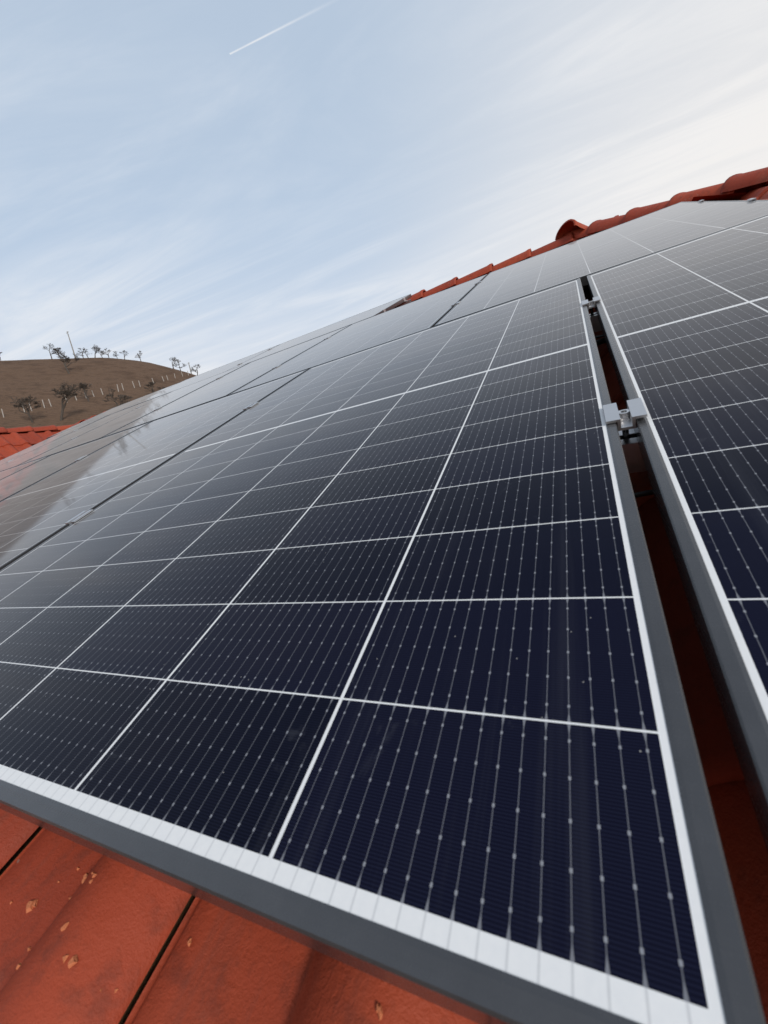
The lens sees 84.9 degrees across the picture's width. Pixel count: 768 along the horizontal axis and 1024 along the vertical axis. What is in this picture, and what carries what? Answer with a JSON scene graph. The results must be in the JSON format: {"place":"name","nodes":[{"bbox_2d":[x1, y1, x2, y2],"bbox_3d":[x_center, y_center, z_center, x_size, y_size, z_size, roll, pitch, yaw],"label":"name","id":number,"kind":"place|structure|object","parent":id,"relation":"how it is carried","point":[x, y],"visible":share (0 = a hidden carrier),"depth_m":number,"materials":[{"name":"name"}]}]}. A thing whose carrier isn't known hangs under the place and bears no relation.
{"place":"outdoors","nodes":[
{"label":"outdoors","id":0,"kind":"place"},
{"bbox_2d":[0,430,62,459],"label":"wing roof tiles","id":1,"kind":"structure","parent":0,"point":[12,443],"depth_m":6.60,"materials":[{"name":"red ceramic"}]},
{"bbox_2d":[0,358,196,428],"bbox_3d":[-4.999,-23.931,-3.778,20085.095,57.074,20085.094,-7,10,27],"label":"ground","id":2,"kind":"structure","parent":0,"point":[38,379],"depth_m":114.91,"materials":[{"name":"brown soil"}]},
{"bbox_2d":[10,394,41,422],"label":"tree","id":3,"kind":"object","parent":2,"relation":"on","point":[27,400],"visible":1,"depth_m":85.98,"materials":[{"name":"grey plant"}]},
{"bbox_2d":[43,343,62,358],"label":"tree","id":4,"kind":"object","parent":2,"relation":"on","point":[50,348],"visible":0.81,"depth_m":145.48,"materials":[{"name":"grey plant"}]},
{"bbox_2d":[50,347,60,358],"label":"tree","id":5,"kind":"object","parent":2,"relation":"on","point":[55,349],"visible":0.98,"depth_m":143.00,"materials":[{"name":"grey plant"}]},
{"bbox_2d":[51,381,82,420],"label":"tree","id":6,"kind":"object","parent":2,"relation":"on","point":[65,392],"visible":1,"depth_m":88.84,"materials":[{"name":"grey plant"}]},
{"bbox_2d":[55,352,79,373],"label":"tree","id":7,"kind":"object","parent":2,"relation":"on","point":[67,360],"visible":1,"depth_m":123.93,"materials":[{"name":"grey plant"}]},
{"bbox_2d":[67,331,74,356],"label":"utility pole","id":8,"kind":"object","parent":2,"relation":"on","point":[71,343],"visible":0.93,"depth_m":148.55,"materials":[{"name":"wood"}]},
{"bbox_2d":[69,382,91,400],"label":"tree","id":9,"kind":"object","parent":2,"relation":"on","point":[83,386],"visible":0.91,"depth_m":101.16,"materials":[{"name":"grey plant"}]},
{"bbox_2d":[77,347,84,357],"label":"tree","id":10,"kind":"object","parent":2,"relation":"on","point":[82,352],"visible":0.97,"depth_m":149.56,"materials":[{"name":"grey plant"}]},
{"bbox_2d":[1,371,188,416],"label":"fence posts","id":11,"kind":"object","parent":2,"relation":"on","point":[92,393],"visible":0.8,"depth_m":106.09,"materials":[{"name":"grey wood"}]},
{"bbox_2d":[93,345,100,357],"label":"tree","id":12,"kind":"object","parent":2,"relation":"on","point":[96,346],"visible":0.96,"depth_m":153.13,"materials":[{"name":"grey plant"}]},
{"bbox_2d":[103,388,132,405],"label":"tree","id":13,"kind":"object","parent":2,"relation":"on","point":[118,395],"visible":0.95,"depth_m":95.07,"materials":[{"name":"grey plant"}]},
{"bbox_2d":[144,382,164,391],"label":"tree","id":14,"kind":"object","parent":2,"relation":"on","point":[150,385],"visible":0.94,"depth_m":110.40,"materials":[{"name":"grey plant"}]},
{"bbox_2d":[169,357,180,368],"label":"tree","id":15,"kind":"object","parent":2,"relation":"on","point":[174,361],"visible":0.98,"depth_m":160.70,"materials":[{"name":"grey plant"}]},
{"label":"house walls","id":16,"kind":"object","parent":2,"relation":"on","visible":0},
{"bbox_3d":[0.315,-1.708,7.595,16.798,1.992,5.067,-7,10,27],"label":"roof","id":17,"kind":"object","parent":16,"relation":"attached to","visible":0},
{"bbox_2d":[0,424,73,433],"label":"wing ridge caps","id":18,"kind":"structure","parent":17,"relation":"on","point":[27,429],"depth_m":7.03,"materials":[{"name":"red ceramic"}]},
{"bbox_2d":[0,415,107,464],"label":"solar panel","id":19,"kind":"object","parent":17,"relation":"on","point":[33,447],"visible":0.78,"depth_m":4.92,"materials":[{"name":"grey glass"}]},
{"bbox_2d":[0,422,150,501],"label":"solar panel","id":20,"kind":"object","parent":17,"relation":"on","point":[23,479],"visible":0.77,"depth_m":2.37,"materials":[{"name":"grey glass"}]},
{"bbox_2d":[0,393,167,471],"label":"solar panel","id":21,"kind":"object","parent":17,"relation":"on","point":[17,461],"visible":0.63,"depth_m":4.10,"materials":[{"name":"grey glass"}]},
{"bbox_2d":[47,383,177,438],"bbox_3d":[-3.737,-1.425,5.877,1.722,0.435,1.070,-7,10,27],"label":"solar panel","id":22,"kind":"object","parent":17,"relation":"on","point":[116,409],"visible":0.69,"depth_m":5.83,"materials":[{"name":"grey glass"}]},
{"bbox_2d":[18,363,248,465],"bbox_3d":[-2.072,-0.888,3.669,1.134,0.646,1.619,-7,10,27],"label":"solar panel","id":23,"kind":"object","parent":17,"relation":"on","point":[101,431],"visible":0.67,"depth_m":3.47,"materials":[{"name":"grey glass"}]},
{"bbox_2d":[0,369,307,569],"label":"solar panel","id":24,"kind":"object","parent":17,"relation":"on","point":[35,515],"visible":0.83,"depth_m":1.49,"materials":[{"name":"grey glass"}]},
{"bbox_2d":[10,867,382,1020],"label":"lichen spots","id":25,"kind":"object","parent":17,"relation":"on","point":[31,904],"visible":0.99,"depth_m":0.31,"materials":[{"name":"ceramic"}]},
{"bbox_2d":[122,344,279,409],"bbox_3d":[-2.199,-1.621,5.082,1.722,0.443,1.071,-7,10,27],"label":"solar panel","id":26,"kind":"object","parent":17,"relation":"on","point":[205,375],"visible":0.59,"depth_m":5.02,"materials":[{"name":"grey glass"}]},
{"bbox_2d":[102,325,349,437],"bbox_3d":[-1.053,-1.018,3.143,1.134,0.647,1.620,-7,10,27],"label":"solar panel","id":27,"kind":"object","parent":17,"relation":"on","point":[228,384],"visible":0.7,"depth_m":2.90,"materials":[{"name":"grey glass"}]},
{"bbox_2d":[227,294,411,370],"bbox_3d":[-0.661,-1.817,4.288,1.722,0.438,1.071,-7,10,27],"label":"solar panel","id":28,"kind":"object","parent":17,"relation":"on","point":[388,306],"visible":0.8,"depth_m":4.17,"materials":[{"name":"grey glass"}]},
{"bbox_2d":[71,215,618,426],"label":"roof tiles","id":29,"kind":"object","parent":17,"relation":"on","point":[522,256],"visible":0.22,"depth_m":4.05,"materials":[{"name":"ceramic"}]},
{"bbox_2d":[229,274,486,394],"bbox_3d":[-0.034,-1.148,2.617,1.134,0.648,1.619,-7,10,27],"label":"solar panel","id":30,"kind":"object","parent":17,"relation":"on","point":[425,313],"visible":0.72,"depth_m":2.35,"materials":[{"name":"grey glass"}]},
{"bbox_2d":[0,278,765,1023],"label":"solar panel","id":31,"kind":"object","parent":17,"relation":"on","point":[364,660],"visible":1,"depth_m":0.29,"materials":[{"name":"blue glass"}]},
{"bbox_2d":[391,299,645,472],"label":"mounting rails","id":32,"kind":"object","parent":17,"relation":"attached to","point":[633,456],"visible":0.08,"depth_m":0.50,"materials":[{"name":"black metal"}]},
{"bbox_2d":[0,456,48,479],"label":"solar panel","id":33,"kind":"object","parent":32,"relation":"on","point":[7,473],"visible":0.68,"depth_m":3.00,"materials":[{"name":"grey glass"}]},
{"bbox_2d":[65,509,92,524],"bbox_3d":[-0.735,0.023,1.022,0.041,0.047,0.054,-7,10,27],"label":"clamp","id":34,"kind":"object","parent":32,"relation":"attached to","point":[77,517],"visible":0.6,"depth_m":1.01,"materials":[{"name":"silver metal"}]},
{"bbox_2d":[243,402,258,409],"bbox_3d":[-0.497,-0.388,1.583,0.041,0.047,0.054,-7,10,27],"label":"clamp","id":35,"kind":"object","parent":32,"relation":"attached to","point":[249,406],"visible":0.55,"depth_m":1.57,"materials":[{"name":"silver metal"}]},
{"bbox_2d":[581,296,600,315],"bbox_3d":[0.522,-0.517,1.057,0.041,0.047,0.054,-7,10,27],"label":"clamp","id":36,"kind":"object","parent":32,"relation":"attached to","point":[591,305],"visible":0.98,"depth_m":1.05,"materials":[{"name":"silver metal"}]},
{"bbox_2d":[595,335,653,497],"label":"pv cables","id":37,"kind":"object","parent":32,"relation":"attached to","point":[641,493],"depth_m":0.47,"materials":[{"name":"black"}]},
{"bbox_2d":[603,398,647,438],"bbox_3d":[0.284,-0.107,0.495,0.041,0.047,0.054,-7,10,27],"label":"clamp","id":38,"kind":"object","parent":32,"relation":"attached to","point":[624,420],"visible":1,"depth_m":0.49,"materials":[{"name":"silver metal"}]},
{"bbox_2d":[555,219,597,239],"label":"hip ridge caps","id":39,"kind":"object","parent":17,"relation":"on","point":[569,225],"visible":0.07,"depth_m":3.76,"materials":[{"name":"ceramic"}]},
{"bbox_2d":[434,200,767,326],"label":"solar panel","id":40,"kind":"object","parent":17,"relation":"on","point":[679,223],"visible":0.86,"depth_m":1.78,"materials":[{"name":"grey glass"}]},
{"bbox_2d":[563,167,767,238],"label":"roof ridge tiles","id":41,"kind":"object","parent":17,"relation":"on","point":[744,182],"visible":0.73,"depth_m":2.84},
{"bbox_2d":[587,215,767,851],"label":"solar panel","id":42,"kind":"object","parent":17,"relation":"on","point":[684,327],"visible":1,"depth_m":0.42,"materials":[{"name":"blue glass"}]},
{"bbox_2d":[0,199,758,1023],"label":"roof tile gap","id":43,"kind":"object","parent":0,"point":[158,957],"depth_m":0.35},
{"bbox_2d":[0,186,767,1023],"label":"roof tiles","id":44,"kind":"structure","parent":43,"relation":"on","point":[224,966],"depth_m":0.30,"materials":[{"name":"red ceramic"}]},
{"bbox_2d":[0,0,767,374],"label":"sky","id":45,"kind":"structure","parent":0,"point":[210,184],"materials":[{"name":"blue"}]},
{"bbox_2d":[584,182,767,237],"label":"roof tiles","id":46,"kind":"object","parent":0,"point":[731,197],"visible":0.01,"depth_m":2.70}
]}

